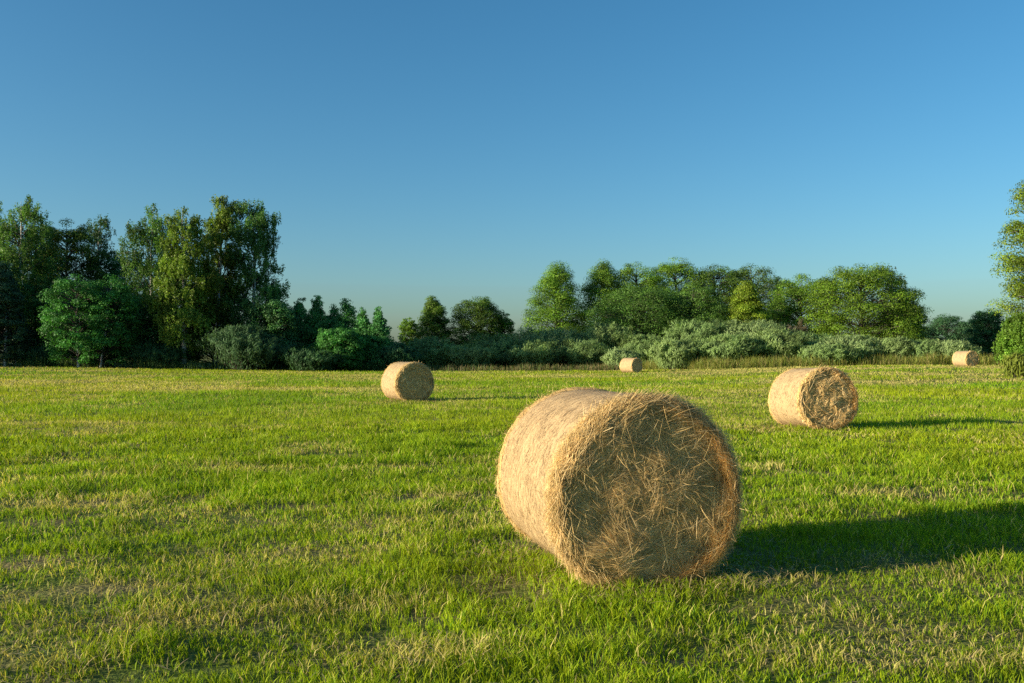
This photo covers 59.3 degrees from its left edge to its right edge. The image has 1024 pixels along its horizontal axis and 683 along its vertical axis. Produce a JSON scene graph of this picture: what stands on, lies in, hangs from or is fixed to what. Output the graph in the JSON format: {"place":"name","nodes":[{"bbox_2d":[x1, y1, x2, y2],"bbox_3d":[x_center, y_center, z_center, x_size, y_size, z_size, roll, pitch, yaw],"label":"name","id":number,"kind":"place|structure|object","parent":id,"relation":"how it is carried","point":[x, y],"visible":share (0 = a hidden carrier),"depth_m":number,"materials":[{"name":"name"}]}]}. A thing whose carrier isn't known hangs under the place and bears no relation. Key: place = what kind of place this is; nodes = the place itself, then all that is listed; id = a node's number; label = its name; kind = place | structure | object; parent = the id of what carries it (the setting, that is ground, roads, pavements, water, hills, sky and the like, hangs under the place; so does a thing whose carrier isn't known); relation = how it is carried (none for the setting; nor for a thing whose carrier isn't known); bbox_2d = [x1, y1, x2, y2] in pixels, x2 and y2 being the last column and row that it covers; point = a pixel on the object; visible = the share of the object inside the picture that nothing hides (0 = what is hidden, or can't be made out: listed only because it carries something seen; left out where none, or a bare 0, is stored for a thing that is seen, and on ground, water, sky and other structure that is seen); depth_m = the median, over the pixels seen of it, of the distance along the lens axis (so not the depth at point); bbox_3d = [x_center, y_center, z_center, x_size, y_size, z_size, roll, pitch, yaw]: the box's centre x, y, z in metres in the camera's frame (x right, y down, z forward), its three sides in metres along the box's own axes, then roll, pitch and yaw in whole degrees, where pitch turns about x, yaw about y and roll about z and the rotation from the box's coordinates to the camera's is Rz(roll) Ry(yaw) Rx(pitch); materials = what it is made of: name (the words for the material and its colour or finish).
{"place":"outdoors","nodes":[
{"label":"outdoors","id":0,"kind":"place"},
{"bbox_2d":[0,356,406,370],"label":"tall grass","id":1,"kind":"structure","parent":0,"point":[25,362],"depth_m":90.57,"materials":[{"name":"green plant"}]},
{"bbox_2d":[0,356,1023,682],"bbox_3d":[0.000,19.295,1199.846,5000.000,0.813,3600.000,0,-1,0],"label":"ground","id":2,"kind":"structure","parent":0,"point":[190,662],"depth_m":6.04,"materials":[{"name":"green plant"}]},
{"bbox_2d":[0,201,22,283],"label":"birch tree","id":3,"kind":"object","parent":2,"relation":"on","point":[1,203],"visible":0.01,"depth_m":101.92,"materials":[{"name":"green plant"}]},
{"bbox_2d":[0,260,35,365],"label":"young aspen","id":4,"kind":"object","parent":2,"relation":"on","point":[9,300],"visible":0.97,"depth_m":90.73,"materials":[{"name":"green plant"}]},
{"bbox_2d":[0,194,70,363],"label":"birch tree","id":5,"kind":"object","parent":2,"relation":"on","point":[20,270],"visible":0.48,"depth_m":97.21,"materials":[{"name":"green plant"}]},
{"bbox_2d":[0,278,71,351],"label":"bushy tree","id":6,"kind":"object","parent":2,"relation":"on","point":[36,336],"visible":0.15,"depth_m":95.86,"materials":[{"name":"green plant"}]},
{"bbox_2d":[16,215,64,340],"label":"leafy tree","id":7,"kind":"object","parent":2,"relation":"on","point":[38,247],"visible":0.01,"depth_m":108.31,"materials":[{"name":"green plant"}]},
{"bbox_2d":[10,345,75,365],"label":"willow shrub","id":8,"kind":"object","parent":2,"relation":"on","point":[37,352],"visible":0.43,"depth_m":91.20,"materials":[{"name":"green plant"}]},
{"bbox_2d":[26,217,109,353],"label":"leafy tree","id":9,"kind":"object","parent":2,"relation":"on","point":[74,237],"visible":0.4,"depth_m":104.11,"materials":[{"name":"green plant"}]},
{"bbox_2d":[36,273,145,366],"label":"bushy tree","id":10,"kind":"object","parent":2,"relation":"on","point":[88,303],"visible":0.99,"depth_m":87.95,"materials":[{"name":"green plant"}]},
{"bbox_2d":[74,213,116,332],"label":"birch tree","id":11,"kind":"object","parent":2,"relation":"on","point":[104,222],"visible":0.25,"depth_m":108.75,"materials":[{"name":"green plant"}]},
{"bbox_2d":[99,251,153,363],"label":"leafy tree","id":12,"kind":"object","parent":2,"relation":"on","point":[115,270],"visible":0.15,"depth_m":108.63,"materials":[{"name":"green plant"}]},
{"bbox_2d":[96,293,181,366],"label":"bushy tree","id":13,"kind":"object","parent":2,"relation":"on","point":[145,315],"visible":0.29,"depth_m":92.27,"materials":[{"name":"green plant"}]},
{"bbox_2d":[110,203,193,358],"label":"birch tree","id":14,"kind":"object","parent":2,"relation":"on","point":[143,239],"visible":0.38,"depth_m":96.67,"materials":[{"name":"green plant"}]},
{"bbox_2d":[121,341,204,368],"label":"willow shrub","id":15,"kind":"object","parent":2,"relation":"on","point":[163,352],"visible":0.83,"depth_m":90.56,"materials":[{"name":"green plant"}]},
{"bbox_2d":[140,206,225,368],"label":"birch tree","id":16,"kind":"object","parent":2,"relation":"on","point":[181,322],"visible":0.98,"depth_m":91.12,"materials":[{"name":"green plant"}]},
{"bbox_2d":[178,271,250,365],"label":"leafy tree","id":17,"kind":"object","parent":2,"relation":"on","point":[210,356],"visible":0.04,"depth_m":99.28,"materials":[{"name":"green plant"}]},
{"bbox_2d":[190,194,245,365],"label":"birch tree","id":18,"kind":"object","parent":2,"relation":"on","point":[217,229],"visible":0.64,"depth_m":95.44,"materials":[{"name":"green plant"}]},
{"bbox_2d":[193,324,303,370],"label":"willow shrub","id":19,"kind":"object","parent":2,"relation":"on","point":[248,347],"visible":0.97,"depth_m":88.77,"materials":[{"name":"green plant"}]},
{"bbox_2d":[211,199,290,334],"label":"birch tree","id":20,"kind":"object","parent":2,"relation":"on","point":[255,281],"visible":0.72,"depth_m":95.67,"materials":[{"name":"green plant"}]},
{"bbox_2d":[241,297,303,366],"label":"leafy tree","id":21,"kind":"object","parent":2,"relation":"on","point":[281,315],"visible":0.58,"depth_m":92.63,"materials":[{"name":"green plant"}]},
{"bbox_2d":[282,297,315,367],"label":"young spruce","id":22,"kind":"object","parent":2,"relation":"on","point":[301,309],"visible":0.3,"depth_m":95.31,"materials":[{"name":"green plant"}]},
{"bbox_2d":[279,346,348,370],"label":"willow shrub","id":23,"kind":"object","parent":2,"relation":"on","point":[309,359],"visible":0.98,"depth_m":88.07,"materials":[{"name":"green plant"}]},
{"bbox_2d":[297,295,330,349],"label":"young spruce","id":24,"kind":"object","parent":2,"relation":"on","point":[318,319],"visible":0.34,"depth_m":95.45,"materials":[{"name":"green plant"}]},
{"bbox_2d":[313,328,324,346],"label":"young spruce","id":25,"kind":"object","parent":2,"relation":"on","point":[319,333],"visible":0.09,"depth_m":92.26,"materials":[{"name":"green plant"}]},
{"bbox_2d":[312,304,339,340],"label":"young spruce","id":26,"kind":"object","parent":2,"relation":"on","point":[333,312],"visible":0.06,"depth_m":98.66,"materials":[{"name":"green plant"}]},
{"bbox_2d":[314,327,370,370],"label":"round bush","id":27,"kind":"object","parent":2,"relation":"on","point":[341,340],"visible":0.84,"depth_m":90.62,"materials":[{"name":"green plant"}]},
{"bbox_2d":[331,298,363,361],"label":"young spruce","id":28,"kind":"object","parent":2,"relation":"on","point":[344,319],"visible":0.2,"depth_m":95.51,"materials":[{"name":"green plant"}]},
{"bbox_2d":[351,307,378,369],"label":"young spruce","id":29,"kind":"object","parent":2,"relation":"on","point":[362,325],"visible":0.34,"depth_m":94.43,"materials":[{"name":"green plant"}]},
{"bbox_2d":[360,306,396,369],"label":"young spruce","id":30,"kind":"object","parent":2,"relation":"on","point":[378,334],"visible":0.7,"depth_m":93.62,"materials":[{"name":"green plant"}]},
{"bbox_2d":[373,341,423,368],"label":"willow shrub","id":31,"kind":"object","parent":2,"relation":"on","point":[398,351],"visible":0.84,"depth_m":92.36,"materials":[{"name":"green plant"}]},
{"bbox_2d":[380,360,434,401],"bbox_3d":[-3.557,1.369,30.732,1.531,1.521,1.488,0,-1,-29],"label":"hay bale","id":32,"kind":"object","parent":2,"relation":"on","point":[405,381],"visible":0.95,"depth_m":30.22,"materials":[{"name":"plant"}]},
{"bbox_2d":[397,317,421,345],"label":"leafy tree","id":33,"kind":"object","parent":2,"relation":"on","point":[410,330],"visible":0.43,"depth_m":127.48,"materials":[{"name":"green plant"}]},
{"bbox_2d":[406,335,464,369],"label":"willow shrub","id":34,"kind":"object","parent":2,"relation":"on","point":[431,349],"visible":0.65,"depth_m":99.27,"materials":[{"name":"green plant"}]},
{"bbox_2d":[414,295,459,345],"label":"leafy tree","id":35,"kind":"object","parent":2,"relation":"on","point":[433,323],"visible":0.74,"depth_m":124.84,"materials":[{"name":"green plant"}]},
{"bbox_2d":[439,343,501,369],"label":"willow shrub","id":36,"kind":"object","parent":2,"relation":"on","point":[461,356],"visible":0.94,"depth_m":98.19,"materials":[{"name":"green plant"}]},
{"bbox_2d":[448,296,507,346],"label":"leafy tree","id":37,"kind":"object","parent":2,"relation":"on","point":[481,309],"visible":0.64,"depth_m":124.31,"materials":[{"name":"green plant"}]},
{"bbox_2d":[463,332,516,368],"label":"willow shrub","id":38,"kind":"object","parent":2,"relation":"on","point":[497,343],"visible":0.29,"depth_m":104.36,"materials":[{"name":"green plant"}]},
{"bbox_2d":[489,311,516,339],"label":"leafy tree","id":39,"kind":"object","parent":2,"relation":"on","point":[509,323],"visible":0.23,"depth_m":127.17,"materials":[{"name":"green plant"}]},
{"bbox_2d":[0,398,1023,682],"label":"loose hay","id":40,"kind":"object","parent":2,"relation":"on","point":[508,578],"visible":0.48,"depth_m":5.86,"materials":[{"name":"plant"}]},
{"bbox_2d":[496,338,564,369],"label":"willow shrub","id":41,"kind":"object","parent":2,"relation":"on","point":[539,352],"visible":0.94,"depth_m":101.94,"materials":[{"name":"green plant"}]},
{"bbox_2d":[505,325,585,368],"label":"willow shrub","id":42,"kind":"object","parent":2,"relation":"on","point":[552,335],"visible":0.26,"depth_m":106.22,"materials":[{"name":"green plant"}]},
{"bbox_2d":[518,260,594,335],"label":"leafy tree","id":43,"kind":"object","parent":2,"relation":"on","point":[557,277],"visible":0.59,"depth_m":122.82,"materials":[{"name":"green plant"}]},
{"bbox_2d":[555,337,613,368],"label":"willow shrub","id":44,"kind":"object","parent":2,"relation":"on","point":[581,352],"visible":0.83,"depth_m":103.76,"materials":[{"name":"green plant"}]},
{"bbox_2d":[571,258,635,332],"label":"leafy tree","id":45,"kind":"object","parent":2,"relation":"on","point":[603,275],"visible":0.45,"depth_m":126.03,"materials":[{"name":"green plant"}]},
{"bbox_2d":[573,321,641,366],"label":"willow shrub","id":46,"kind":"object","parent":2,"relation":"on","point":[610,338],"visible":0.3,"depth_m":106.68,"materials":[{"name":"green plant"}]},
{"bbox_2d":[490,381,751,592],"bbox_3d":[0.733,1.024,6.676,1.561,1.479,1.641,0,-1,-15],"label":"hay bale","id":47,"kind":"object","parent":2,"relation":"on","point":[594,485],"visible":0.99,"depth_m":6.01,"materials":[{"name":"plant"}]},
{"bbox_2d":[600,346,642,369],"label":"willow shrub","id":48,"kind":"object","parent":2,"relation":"on","point":[614,356],"visible":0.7,"depth_m":93.02,"materials":[{"name":"green plant"}]},
{"bbox_2d":[619,358,642,372],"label":"hay bale","id":49,"kind":"object","parent":2,"relation":"on","point":[627,365],"visible":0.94,"depth_m":78.56,"materials":[{"name":"plant"}]},
{"bbox_2d":[576,284,696,338],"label":"leafy tree","id":50,"kind":"object","parent":2,"relation":"on","point":[643,304],"visible":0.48,"depth_m":111.14,"materials":[{"name":"green plant"}]},
{"bbox_2d":[615,332,660,364],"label":"willow shrub","id":51,"kind":"object","parent":2,"relation":"on","point":[640,343],"visible":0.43,"depth_m":104.55,"materials":[{"name":"green plant"}]},
{"bbox_2d":[604,261,674,325],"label":"leafy tree","id":52,"kind":"object","parent":2,"relation":"on","point":[656,279],"visible":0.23,"depth_m":126.30,"materials":[{"name":"green plant"}]},
{"bbox_2d":[644,337,703,369],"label":"willow shrub","id":53,"kind":"object","parent":2,"relation":"on","point":[675,353],"visible":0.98,"depth_m":85.43,"materials":[{"name":"green plant"}]},
{"bbox_2d":[640,257,709,324],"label":"leafy tree","id":54,"kind":"object","parent":2,"relation":"on","point":[674,271],"visible":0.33,"depth_m":126.28,"materials":[{"name":"green plant"}]},
{"bbox_2d":[649,282,733,337],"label":"leafy tree","id":55,"kind":"object","parent":2,"relation":"on","point":[716,312],"visible":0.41,"depth_m":112.02,"materials":[{"name":"green plant"}]},
{"bbox_2d":[657,318,732,341],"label":"willow shrub","id":56,"kind":"object","parent":2,"relation":"on","point":[694,329],"visible":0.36,"depth_m":93.23,"materials":[{"name":"green plant"}]},
{"bbox_2d":[688,264,739,324],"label":"leafy tree","id":57,"kind":"object","parent":2,"relation":"on","point":[709,277],"visible":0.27,"depth_m":124.84,"materials":[{"name":"green plant"}]},
{"bbox_2d":[695,331,766,365],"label":"willow shrub","id":58,"kind":"object","parent":2,"relation":"on","point":[724,346],"visible":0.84,"depth_m":84.99,"materials":[{"name":"green plant"}]},
{"bbox_2d":[720,278,770,325],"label":"leafy tree","id":59,"kind":"object","parent":2,"relation":"on","point":[742,309],"visible":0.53,"depth_m":110.27,"materials":[{"name":"green plant"}]},
{"bbox_2d":[719,263,785,324],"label":"leafy tree","id":60,"kind":"object","parent":2,"relation":"on","point":[763,290],"visible":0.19,"depth_m":124.30,"materials":[{"name":"green plant"}]},
{"bbox_2d":[711,319,796,337],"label":"willow shrub","id":61,"kind":"object","parent":2,"relation":"on","point":[749,327],"visible":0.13,"depth_m":92.53,"materials":[{"name":"green plant"}]},
{"bbox_2d":[766,277,787,325],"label":"leafy tree","id":62,"kind":"object","parent":2,"relation":"on","point":[776,280],"visible":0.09,"depth_m":121.66,"materials":[{"name":"green plant"}]},
{"bbox_2d":[747,328,814,362],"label":"willow shrub","id":63,"kind":"object","parent":2,"relation":"on","point":[782,342],"visible":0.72,"depth_m":86.11,"materials":[{"name":"green plant"}]},
{"bbox_2d":[787,319,808,335],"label":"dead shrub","id":64,"kind":"object","parent":2,"relation":"on","point":[799,327],"visible":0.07,"depth_m":94.90,"materials":[{"name":"green plant"}]},
{"bbox_2d":[763,273,840,335],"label":"leafy tree","id":65,"kind":"object","parent":2,"relation":"on","point":[794,292],"visible":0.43,"depth_m":114.45,"materials":[{"name":"green plant"}]},
{"bbox_2d":[768,365,859,431],"bbox_3d":[6.421,1.215,19.243,1.484,1.458,1.488,0,-3,-11],"label":"hay bale","id":66,"kind":"object","parent":2,"relation":"on","point":[821,397],"visible":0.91,"depth_m":18.65,"materials":[{"name":"plant"}]},
{"bbox_2d":[792,330,836,345],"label":"willow shrub","id":67,"kind":"object","parent":2,"relation":"on","point":[815,337],"visible":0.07,"depth_m":91.91,"materials":[{"name":"green plant"}]},
{"bbox_2d":[797,342,863,365],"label":"willow shrub","id":68,"kind":"object","parent":2,"relation":"on","point":[836,351],"visible":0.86,"depth_m":82.54,"materials":[{"name":"green plant"}]},
{"bbox_2d":[811,334,883,360],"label":"willow shrub","id":69,"kind":"object","parent":2,"relation":"on","point":[867,344],"visible":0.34,"depth_m":85.53,"materials":[{"name":"green plant"}]},
{"bbox_2d":[801,262,933,340],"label":"leafy tree","id":70,"kind":"object","parent":2,"relation":"on","point":[856,299],"visible":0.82,"depth_m":107.45,"materials":[{"name":"green plant"}]},
{"bbox_2d":[865,265,912,337],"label":"leafy tree","id":71,"kind":"object","parent":2,"relation":"on","point":[888,291],"visible":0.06,"depth_m":117.57,"materials":[{"name":"green plant"}]},
{"bbox_2d":[873,335,918,364],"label":"willow shrub","id":72,"kind":"object","parent":2,"relation":"on","point":[901,346],"visible":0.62,"depth_m":85.01,"materials":[{"name":"green plant"}]},
{"bbox_2d":[874,301,933,340],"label":"leafy tree","id":73,"kind":"object","parent":2,"relation":"on","point":[913,303],"visible":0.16,"depth_m":110.69,"materials":[{"name":"green plant"}]},
{"bbox_2d":[904,338,945,359],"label":"willow shrub","id":74,"kind":"object","parent":2,"relation":"on","point":[924,346],"visible":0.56,"depth_m":84.36,"materials":[{"name":"green plant"}]},
{"bbox_2d":[925,326,941,340],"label":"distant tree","id":75,"kind":"object","parent":2,"relation":"on","point":[934,335],"visible":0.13,"depth_m":148.27,"materials":[{"name":"green plant"}]},
{"bbox_2d":[926,314,973,341],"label":"distant tree","id":76,"kind":"object","parent":2,"relation":"on","point":[940,322],"visible":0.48,"depth_m":148.64,"materials":[{"name":"green plant"}]},
{"bbox_2d":[929,339,983,362],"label":"willow shrub","id":77,"kind":"object","parent":2,"relation":"on","point":[951,346],"visible":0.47,"depth_m":83.65,"materials":[{"name":"green plant"}]},
{"bbox_2d":[952,350,978,366],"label":"hay bale","id":78,"kind":"object","parent":2,"relation":"on","point":[965,358],"visible":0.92,"depth_m":70.59,"materials":[{"name":"plant"}]},
{"bbox_2d":[953,318,987,358],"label":"distant tree","id":79,"kind":"object","parent":2,"relation":"on","point":[964,335],"visible":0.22,"depth_m":147.42,"materials":[{"name":"green plant"}]},
{"bbox_2d":[962,308,1005,357],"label":"distant tree","id":80,"kind":"object","parent":2,"relation":"on","point":[990,324],"visible":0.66,"depth_m":118.90,"materials":[{"name":"green plant"}]},
{"bbox_2d":[986,180,1023,344],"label":"leafy tree","id":81,"kind":"object","parent":2,"relation":"on","point":[1016,261],"visible":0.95,"depth_m":79.84,"materials":[{"name":"green plant"}]},
{"bbox_2d":[991,311,1023,362],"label":"round bush","id":82,"kind":"object","parent":2,"relation":"on","point":[1010,337],"visible":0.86,"depth_m":75.52,"materials":[{"name":"green plant"}]},
{"bbox_2d":[998,352,1023,376],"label":"weed clump","id":83,"kind":"object","parent":2,"relation":"on","point":[1013,364],"visible":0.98,"depth_m":49.68,"materials":[{"name":"green plant"}]},
{"bbox_2d":[0,0,1023,354],"label":"sky","id":84,"kind":"structure","parent":0,"point":[407,152],"materials":[{"name":"blue"}]},
{"bbox_2d":[427,362,619,370],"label":"tall grass","id":85,"kind":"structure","parent":0,"point":[598,367],"depth_m":92.92,"materials":[{"name":"green plant"}]},
{"bbox_2d":[641,351,1002,369],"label":"tall grass","id":86,"kind":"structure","parent":0,"point":[757,362],"depth_m":82.88,"materials":[{"name":"green plant"}]}
]}

